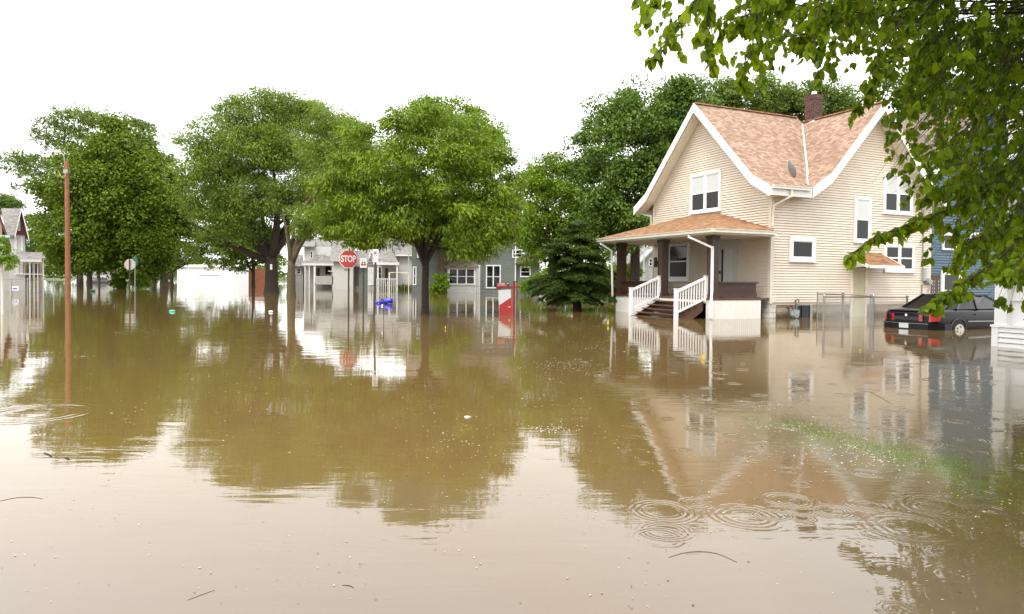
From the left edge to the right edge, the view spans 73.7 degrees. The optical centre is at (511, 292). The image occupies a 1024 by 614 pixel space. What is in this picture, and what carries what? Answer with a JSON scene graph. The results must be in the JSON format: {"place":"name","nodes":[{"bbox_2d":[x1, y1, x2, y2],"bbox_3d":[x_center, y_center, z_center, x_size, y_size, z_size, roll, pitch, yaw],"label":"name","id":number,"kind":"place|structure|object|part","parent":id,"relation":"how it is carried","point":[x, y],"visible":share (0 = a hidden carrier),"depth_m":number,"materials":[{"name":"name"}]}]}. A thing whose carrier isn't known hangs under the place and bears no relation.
{"place":"outdoors","nodes":[
{"label":"outdoors","id":0,"kind":"place"},
{"bbox_2d":[44,275,286,282],"bbox_3d":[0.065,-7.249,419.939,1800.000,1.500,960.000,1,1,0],"label":"ground","id":1,"kind":"structure","parent":0,"point":[174,280],"depth_m":194.60,"materials":[{"name":"soil"}]},
{"bbox_2d":[0,215,10,294],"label":"tan house","id":2,"kind":"structure","parent":1,"relation":"on","point":[3,230],"depth_m":47.02,"materials":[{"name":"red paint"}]},
{"bbox_2d":[0,235,10,274],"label":"street sign","id":3,"kind":"object","parent":1,"relation":"on","point":[5,236],"visible":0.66,"depth_m":32.95,"materials":[{"name":"green metal"}]},
{"bbox_2d":[0,235,21,314],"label":"young tree","id":4,"kind":"object","parent":1,"relation":"on","point":[9,261],"visible":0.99,"depth_m":23.98,"materials":[{"name":"green plant"}]},
{"bbox_2d":[0,192,27,215],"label":"shade tree","id":5,"kind":"object","parent":1,"relation":"on","point":[9,200],"visible":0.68,"depth_m":109.09,"materials":[{"name":"green plant"}]},
{"bbox_2d":[1,207,45,291],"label":"porch house","id":6,"kind":"structure","parent":1,"relation":"on","point":[32,264],"depth_m":58.10,"materials":[{"name":"grey paint"}]},
{"bbox_2d":[20,262,22,273],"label":"window","id":7,"kind":"structure","parent":6,"relation":"in","point":[21,266],"depth_m":58.15,"materials":[{"name":"white glass"}]},
{"bbox_2d":[28,264,31,276],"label":"window","id":8,"kind":"structure","parent":6,"relation":"in","point":[28,264],"depth_m":60.61,"materials":[{"name":"white glass"}]},
{"bbox_2d":[35,264,38,276],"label":"window","id":9,"kind":"structure","parent":6,"relation":"in","point":[35,264],"depth_m":60.86,"materials":[{"name":"white glass"}]},
{"bbox_2d":[0,277,53,295],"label":"chain link fence","id":10,"kind":"object","parent":1,"relation":"on","point":[11,279],"visible":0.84,"depth_m":45.58,"materials":[{"name":"grey metal"}]},
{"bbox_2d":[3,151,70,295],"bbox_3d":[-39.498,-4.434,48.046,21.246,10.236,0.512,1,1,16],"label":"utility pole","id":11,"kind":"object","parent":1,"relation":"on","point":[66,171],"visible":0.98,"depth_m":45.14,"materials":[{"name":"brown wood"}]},
{"bbox_2d":[23,210,64,276],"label":"shade tree","id":12,"kind":"object","parent":1,"relation":"on","point":[30,246],"visible":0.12,"depth_m":102.67,"materials":[{"name":"green plant"}]},
{"bbox_2d":[54,243,108,285],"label":"shade tree","id":13,"kind":"object","parent":1,"relation":"on","point":[89,281],"visible":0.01,"depth_m":91.71,"materials":[{"name":"green plant"}]},
{"bbox_2d":[0,101,164,284],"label":"cottonwood tree","id":14,"kind":"object","parent":1,"relation":"on","point":[67,128],"visible":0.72,"depth_m":95.16,"materials":[{"name":"green plant"}]},
{"bbox_2d":[83,271,110,281],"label":"pale building","id":15,"kind":"structure","parent":1,"relation":"on","point":[102,275],"depth_m":149.98,"materials":[{"name":"grey"}]},
{"bbox_2d":[86,277,108,282],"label":"parked car","id":16,"kind":"object","parent":1,"relation":"on","point":[102,280],"visible":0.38,"depth_m":129.45,"materials":[{"name":"silver metal"}]},
{"bbox_2d":[21,108,206,287],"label":"maple tree","id":17,"kind":"object","parent":1,"relation":"on","point":[114,164],"visible":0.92,"depth_m":71.28,"materials":[{"name":"green plant"}]},
{"bbox_2d":[106,271,128,288],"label":"shrub","id":18,"kind":"object","parent":1,"relation":"on","point":[116,282],"visible":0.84,"depth_m":73.51,"materials":[{"name":"green plant"}]},
{"bbox_2d":[124,259,134,291],"bbox_3d":[-33.602,-1.286,60.007,0.944,3.367,0.090,1,1,0],"label":"traffic sign","id":19,"kind":"object","parent":1,"relation":"on","point":[129,264],"visible":0.88,"depth_m":60.01,"materials":[{"name":"silver metal"}]},
{"bbox_2d":[132,256,137,291],"bbox_3d":[-33.685,-1.443,60.989,0.087,3.640,0.800,1,1,0],"label":"sign pole","id":20,"kind":"object","parent":1,"relation":"on","point":[134,258],"visible":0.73,"depth_m":60.98,"materials":[{"name":"grey metal"}]},
{"bbox_2d":[127,267,153,288],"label":"shrub","id":21,"kind":"object","parent":1,"relation":"on","point":[144,281],"visible":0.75,"depth_m":73.49,"materials":[{"name":"green plant"}]},
{"bbox_2d":[159,238,181,283],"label":"shade tree","id":22,"kind":"object","parent":1,"relation":"on","point":[164,281],"depth_m":117.54,"materials":[{"name":"green plant"}]},
{"bbox_2d":[165,220,234,284],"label":"shade tree","id":23,"kind":"object","parent":1,"relation":"on","point":[192,251],"visible":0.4,"depth_m":106.54,"materials":[{"name":"green plant"}]},
{"bbox_2d":[177,265,251,282],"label":"white shed","id":24,"kind":"structure","parent":1,"relation":"on","point":[194,273],"depth_m":164.97,"materials":[{"name":"white paint"}]},
{"bbox_2d":[202,226,290,287],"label":"shade tree","id":25,"kind":"object","parent":1,"relation":"on","point":[236,256],"visible":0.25,"depth_m":86.77,"materials":[{"name":"green plant"}]},
{"bbox_2d":[161,85,337,292],"bbox_3d":[-21.954,-8.384,59.454,14.731,17.999,14.664,1,1,0],"label":"locust tree","id":26,"kind":"object","parent":1,"relation":"on","point":[237,207],"visible":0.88,"depth_m":56.42,"materials":[{"name":"green plant"}]},
{"bbox_2d":[248,268,264,285],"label":"cedar fence","id":27,"kind":"object","parent":1,"relation":"on","point":[259,276],"visible":0.39,"depth_m":111.98,"materials":[{"name":"brown wood"}]},
{"bbox_2d":[295,239,332,287],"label":"dormer house","id":28,"kind":"structure","parent":1,"relation":"on","point":[314,268],"depth_m":93.42,"materials":[{"name":"grey"}]},
{"bbox_2d":[296,268,300,274],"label":"window","id":29,"kind":"structure","parent":28,"relation":"in","point":[298,270],"depth_m":93.90,"materials":[{"name":"white glass"}]},
{"bbox_2d":[316,268,319,275],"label":"front door","id":30,"kind":"structure","parent":28,"relation":"in","point":[317,269],"depth_m":93.37,"materials":[{"name":"brown paint"}]},
{"bbox_2d":[325,266,330,273],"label":"window","id":31,"kind":"structure","parent":28,"relation":"in","point":[327,268],"depth_m":93.35,"materials":[{"name":"black glass"}]},
{"bbox_2d":[45,256,606,279],"bbox_3d":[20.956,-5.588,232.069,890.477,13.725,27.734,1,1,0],"label":"trees","id":32,"kind":"object","parent":1,"relation":"on","point":[283,274],"visible":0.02,"depth_m":224.94,"materials":[{"name":"green plant"}]},
{"bbox_2d":[282,102,378,296],"bbox_3d":[-12.857,-6.149,48.663,6.967,14.119,10.237,1,1,0],"label":"locust tree","id":33,"kind":"object","parent":1,"relation":"on","point":[324,140],"visible":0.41,"depth_m":46.24,"materials":[{"name":"green plant"}]},
{"bbox_2d":[318,223,372,253],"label":"shade tree","id":34,"kind":"object","parent":1,"relation":"on","point":[332,240],"visible":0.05,"depth_m":109.80,"materials":[{"name":"green plant"}]},
{"bbox_2d":[339,250,357,309],"bbox_3d":[-7.187,-0.276,30.021,0.794,3.222,0.095,1,1,0],"label":"stop sign","id":35,"kind":"object","parent":1,"relation":"on","point":[348,259],"visible":1,"depth_m":29.96,"materials":[{"name":"metal"}]},
{"bbox_2d":[330,241,368,288],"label":"white garage","id":36,"kind":"structure","parent":1,"relation":"on","point":[340,276],"depth_m":86.49,"materials":[{"name":"grey"}]},
{"bbox_2d":[355,268,358,284],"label":"front door","id":37,"kind":"structure","parent":36,"relation":"in","point":[356,269],"depth_m":86.50,"materials":[{"name":"brown paint"}]},
{"bbox_2d":[360,258,366,307],"bbox_3d":[-6.904,-0.154,31.731,0.312,2.915,0.081,1,1,0],"label":"parking notice","id":38,"kind":"object","parent":1,"relation":"on","point":[363,263],"visible":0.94,"depth_m":31.67,"materials":[{"name":"white paint"}]},
{"bbox_2d":[373,249,377,317],"bbox_3d":[-4.827,-0.133,24.128,0.196,2.814,0.084,1,1,0],"label":"no parking sign","id":39,"kind":"object","parent":1,"relation":"on","point":[375,256],"visible":0.98,"depth_m":24.11,"materials":[{"name":"white metal"}]},
{"bbox_2d":[381,299,383,319],"bbox_3d":[-4.343,0.750,22.896,0.106,1.106,0.071,1,1,0],"label":"meter stake","id":40,"kind":"object","parent":1,"relation":"on","point":[382,306],"visible":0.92,"depth_m":22.87,"materials":[{"name":"white plastic"}]},
{"bbox_2d":[367,234,411,289],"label":"white house","id":41,"kind":"structure","parent":1,"relation":"on","point":[394,259],"depth_m":83.95,"materials":[{"name":"grey"}]},
{"bbox_2d":[368,268,372,284],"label":"window","id":42,"kind":"structure","parent":41,"relation":"in","point":[370,270],"depth_m":83.43,"materials":[{"name":"white glass"}]},
{"bbox_2d":[379,266,381,279],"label":"window","id":43,"kind":"structure","parent":41,"relation":"in","point":[380,267],"depth_m":85.12,"materials":[{"name":"white glass"}]},
{"bbox_2d":[385,268,387,281],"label":"front door","id":44,"kind":"structure","parent":41,"relation":"in","point":[386,269],"depth_m":85.08,"materials":[{"name":"brown paint"}]},
{"bbox_2d":[376,282,411,289],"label":"grass","id":45,"kind":"structure","parent":1,"relation":"on","point":[394,288],"depth_m":83.39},
{"bbox_2d":[389,272,408,293],"bbox_3d":[-10.278,-0.657,62.001,1.855,2.448,0.080,1,1,0],"label":"white arbor","id":46,"kind":"object","parent":1,"relation":"on","point":[398,272],"visible":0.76,"depth_m":61.95,"materials":[{"name":"white wood"}]},
{"bbox_2d":[300,97,535,312],"bbox_3d":[-3.614,-3.215,27.139,9.130,9.278,8.249,1,1,0],"label":"ash tree","id":47,"kind":"object","parent":1,"relation":"on","point":[374,206],"visible":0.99,"depth_m":25.49,"materials":[{"name":"green plant"}]},
{"bbox_2d":[371,284,493,293],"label":"wire fence","id":48,"kind":"object","parent":1,"relation":"on","point":[429,286],"visible":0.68,"depth_m":65.99,"materials":[{"name":"grey metal"}]},
{"bbox_2d":[429,272,453,292],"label":"shrub","id":49,"kind":"object","parent":1,"relation":"on","point":[441,284],"visible":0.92,"depth_m":65.49,"materials":[{"name":"green plant"}]},
{"bbox_2d":[407,89,513,292],"bbox_3d":[-5.075,-9.520,67.659,10.587,20.241,11.844,0,1,-9],"label":"maple tree","id":50,"kind":"object","parent":1,"relation":"on","point":[441,263],"visible":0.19,"depth_m":64.44,"materials":[{"name":"green plant"}]},
{"bbox_2d":[412,199,541,292],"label":"grey house","id":51,"kind":"structure","parent":1,"relation":"on","point":[477,278],"depth_m":68.95,"materials":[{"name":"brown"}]},
{"bbox_2d":[413,266,416,284],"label":"window","id":52,"kind":"structure","parent":51,"relation":"in","point":[414,267],"depth_m":68.93,"materials":[{"name":"white glass"}]},
{"bbox_2d":[448,268,474,284],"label":"window","id":53,"kind":"structure","parent":51,"relation":"in","point":[462,276],"depth_m":68.05,"materials":[{"name":"white glass"}]},
{"bbox_2d":[486,265,500,287],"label":"window","id":54,"kind":"structure","parent":51,"relation":"in","point":[493,272],"depth_m":68.95,"materials":[{"name":"white glass"}]},
{"bbox_2d":[512,249,521,257],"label":"window","id":55,"kind":"structure","parent":51,"relation":"in","point":[517,250],"depth_m":68.88,"materials":[{"name":"white glass"}]},
{"bbox_2d":[520,266,530,276],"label":"window","id":56,"kind":"structure","parent":51,"relation":"in","point":[523,272],"depth_m":69.24,"materials":[{"name":"white glass"}]},
{"bbox_2d":[496,281,519,313],"bbox_3d":[-0.176,0.374,27.913,0.959,1.732,0.120,1,1,0],"label":"yard sign","id":57,"kind":"object","parent":1,"relation":"on","point":[505,302],"visible":0.95,"depth_m":27.90,"materials":[{"name":"red paint"}]},
{"bbox_2d":[516,240,532,254],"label":"shade tree","id":58,"kind":"object","parent":1,"relation":"on","point":[519,247],"visible":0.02,"depth_m":96.30,"materials":[{"name":"green plant"}]},
{"bbox_2d":[514,150,615,286],"bbox_3d":[3.837,-4.894,51.819,9.211,11.786,8.647,1,1,0],"label":"maple tree","id":59,"kind":"object","parent":1,"relation":"on","point":[550,191],"visible":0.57,"depth_m":49.98,"materials":[{"name":"green plant"}]},
{"bbox_2d":[525,221,616,309],"bbox_3d":[2.916,-0.958,31.579,4.751,4.705,4.688,1,1,0],"label":"conifer tree","id":60,"kind":"object","parent":1,"relation":"on","point":[578,286],"visible":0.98,"depth_m":30.70,"materials":[{"name":"green plant"}]},
{"bbox_2d":[516,262,627,295],"bbox_3d":[5.626,-0.958,57.961,10.571,3.514,6.915,1,1,0],"label":"shrub","id":61,"kind":"object","parent":1,"relation":"on","point":[523,284],"visible":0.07,"depth_m":56.81,"materials":[{"name":"green plant"}]},
{"bbox_2d":[609,245,651,293],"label":"grey cottage","id":62,"kind":"structure","parent":1,"relation":"on","point":[646,259],"depth_m":61.98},
{"bbox_2d":[626,262,644,280],"bbox_3d":[9.167,-0.747,52.013,1.963,3.388,2.015,1,1,0],"label":"shrub","id":63,"kind":"object","parent":1,"relation":"on","point":[628,271],"visible":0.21,"depth_m":51.60,"materials":[{"name":"green plant"}]},
{"bbox_2d":[562,71,721,293],"bbox_3d":[8.778,-6.654,45.965,10.812,15.627,9.622,1,1,0],"label":"hackberry tree","id":64,"kind":"object","parent":1,"relation":"on","point":[632,118],"visible":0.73,"depth_m":43.16,"materials":[{"name":"green plant"}]},
{"bbox_2d":[593,91,946,319],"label":"beige house","id":65,"kind":"structure","parent":1,"relation":"on","point":[757,214],"depth_m":27.90,"materials":[{"name":"wood"}]},
{"bbox_2d":[668,243,690,281],"bbox_3d":[7.555,-1.416,31.065,0.125,1.795,1.610,0,1,-24],"label":"window","id":66,"kind":"structure","parent":65,"relation":"in","point":[679,253],"depth_m":30.99,"materials":[{"name":"white glass"}]},
{"bbox_2d":[689,169,721,214],"bbox_3d":[8.309,-4.312,29.390,0.125,1.745,2.000,0,1,-24],"label":"window","id":67,"kind":"structure","parent":65,"relation":"in","point":[705,188],"depth_m":29.32,"materials":[{"name":"grey"}]},
{"bbox_2d":[719,239,740,281],"bbox_3d":[8.877,-1.033,28.144,0.110,2.300,1.400,0,1,-24],"label":"front door","id":68,"kind":"structure","parent":65,"relation":"in","point":[728,252],"depth_m":28.08,"materials":[{"name":"grey wood"}]},
{"bbox_2d":[789,237,816,262],"bbox_3d":[11.356,-1.684,26.651,1.390,0.975,0.125,0,1,-24],"label":"window","id":69,"kind":"structure","parent":65,"relation":"in","point":[801,249],"depth_m":26.63,"materials":[{"name":"white glass"}]},
{"bbox_2d":[796,304,812,317],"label":"cellar window","id":70,"kind":"structure","parent":65,"relation":"in","point":[806,310],"depth_m":26.88,"materials":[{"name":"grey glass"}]},
{"bbox_2d":[849,268,867,316],"bbox_3d":[14.221,0.218,28.018,0.940,2.500,0.060,0,1,-24],"label":"side door","id":71,"kind":"structure","parent":65,"relation":"in","point":[859,276],"depth_m":27.99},
{"bbox_2d":[853,196,871,242],"bbox_3d":[14.377,-2.988,27.976,0.990,1.885,0.125,0,1,-24],"label":"window","id":72,"kind":"structure","parent":65,"relation":"in","point":[862,214],"depth_m":27.97,"materials":[{"name":"grey"}]},
{"bbox_2d":[882,172,913,215],"bbox_3d":[16.318,-4.173,28.821,1.820,1.755,0.125,0,1,-24],"label":"window","id":73,"kind":"structure","parent":65,"relation":"in","point":[891,202],"depth_m":28.76,"materials":[{"name":"grey"}]},
{"bbox_2d":[883,244,915,272],"bbox_3d":[16.434,-1.459,28.939,1.910,1.205,0.125,0,1,-24],"label":"window","id":74,"kind":"structure","parent":65,"relation":"in","point":[902,255],"depth_m":28.99,"materials":[{"name":"white glass"}]},
{"bbox_2d":[705,71,863,121],"bbox_3d":[23.171,-8.748,57.825,15.503,19.604,7.255,1,1,0],"label":"hackberry tree","id":75,"kind":"object","parent":1,"relation":"on","point":[789,96],"visible":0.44,"depth_m":55.86,"materials":[{"name":"green plant"}]},
{"bbox_2d":[620,0,1023,319],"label":"linden tree","id":76,"kind":"object","parent":1,"relation":"on","point":[938,50],"visible":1,"depth_m":8.07,"materials":[{"name":"green plant"}]},
{"bbox_2d":[816,291,842,320],"bbox_3d":[11.929,0.712,25.667,0.065,1.565,1.966,0,1,-2],"label":"chain link fence","id":77,"kind":"object","parent":1,"relation":"on","point":[821,314],"visible":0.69,"depth_m":25.65,"materials":[{"name":"grey metal"}]},
{"bbox_2d":[842,292,871,322],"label":"chain link gate","id":78,"kind":"structure","parent":1,"relation":"on","point":[870,300],"depth_m":24.00,"materials":[{"name":"grey metal"}]},
{"bbox_2d":[822,294,908,325],"bbox_3d":[11.414,0.800,22.031,3.278,1.525,0.113,0,1,-15],"label":"chain link fence","id":79,"kind":"object","parent":1,"relation":"on","point":[873,297],"visible":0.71,"depth_m":21.98,"materials":[{"name":"grey metal"}]},
{"bbox_2d":[861,66,1007,120],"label":"hackberry tree","id":80,"kind":"object","parent":1,"relation":"on","point":[887,90],"visible":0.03,"depth_m":49.50,"materials":[{"name":"green plant"}]},
{"bbox_2d":[901,107,1008,299],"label":"blue house","id":81,"kind":"structure","parent":1,"relation":"on","point":[942,256],"depth_m":33.92,"materials":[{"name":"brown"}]},
{"bbox_2d":[941,233,956,249],"bbox_3d":[21.622,-2.546,33.745,1.095,0.864,0.100,0,1,-24],"label":"window","id":82,"kind":"structure","parent":81,"relation":"in","point":[945,246],"depth_m":33.64,"materials":[{"name":"grey"}]},
{"bbox_2d":[940,270,961,291],"bbox_3d":[21.795,-0.566,33.873,1.550,1.102,0.100,0,1,-24],"label":"window","id":83,"kind":"structure","parent":81,"relation":"in","point":[946,282],"depth_m":33.73,"materials":[{"name":"grey"}]},
{"bbox_2d":[981,110,1023,348],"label":"white porch house","id":84,"kind":"structure","parent":1,"relation":"on","point":[1012,323],"depth_m":15.06,"materials":[{"name":"white paint"}]},
{"bbox_2d":[0,0,1022,276],"label":"sky","id":85,"kind":"structure","parent":0,"point":[531,63],"materials":[{"name":"white"}]},
{"bbox_2d":[0,281,1023,613],"bbox_3d":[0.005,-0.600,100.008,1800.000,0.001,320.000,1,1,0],"label":"flood water","id":86,"kind":"structure","parent":0,"point":[320,439],"depth_m":5.30,"materials":[{"name":"brown liquid"}]},
{"bbox_2d":[375,298,392,303],"bbox_3d":[-7.046,0.444,37.498,0.982,0.384,0.330,1,1,0],"label":"floating bin","id":87,"kind":"object","parent":86,"relation":"on","point":[388,300],"visible":0.8,"depth_m":37.42,"materials":[{"name":"blue plastic"}]},
{"bbox_2d":[2,475,963,605],"bbox_3d":[-0.146,1.308,4.359,7.079,0.002,2.902,1,1,0],"label":"floating bark","id":88,"kind":"object","parent":86,"relation":"on","point":[520,602],"visible":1,"depth_m":3.18,"materials":[{"name":"brown wood"}]},
{"bbox_2d":[5,315,1023,610],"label":"floating litter","id":89,"kind":"object","parent":86,"relation":"on","point":[555,429],"visible":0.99,"depth_m":5.69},
{"bbox_2d":[85,305,956,474],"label":"foam flecks","id":90,"kind":"object","parent":86,"relation":"on","point":[683,398],"visible":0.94,"depth_m":6.41,"materials":[{"name":"white"}]},
{"bbox_2d":[669,551,735,561],"bbox_3d":[0.965,1.338,3.479,0.334,0.004,0.110,1,1,9],"label":"floating twig","id":91,"kind":"object","parent":86,"relation":"on","point":[703,551],"visible":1,"depth_m":3.51,"materials":[{"name":"brown wood"}]},
{"bbox_2d":[775,414,982,490],"bbox_3d":[3.230,1.327,5.957,1.565,0.094,2.827,1,1,0],"label":"lawn edge","id":92,"kind":"object","parent":86,"relation":"on","point":[936,463],"visible":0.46,"depth_m":5.74,"materials":[{"name":"green plant"}]},
{"bbox_2d":[930,275,940,293],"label":"lattice gate","id":93,"kind":"structure","parent":86,"relation":"in","point":[934,286],"depth_m":31.13,"materials":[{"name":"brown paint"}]},
{"bbox_2d":[883,293,1003,330],"bbox_3d":[14.277,0.728,21.890,5.085,1.425,1.910,0,1,-24],"label":"parked car","id":94,"kind":"object","parent":86,"relation":"in","point":[966,316],"visible":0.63,"depth_m":20.87,"materials":[{"name":"black paint"}]},
{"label":"rear window","id":95,"kind":"part","parent":94,"relation":"part of","materials":[{"name":"black glass"}]},
{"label":"side window","id":96,"kind":"part","parent":94,"relation":"part of","materials":[{"name":"grey glass"}]},
{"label":"side window","id":97,"kind":"part","parent":94,"relation":"part of","materials":[{"name":"grey glass"}]}
]}

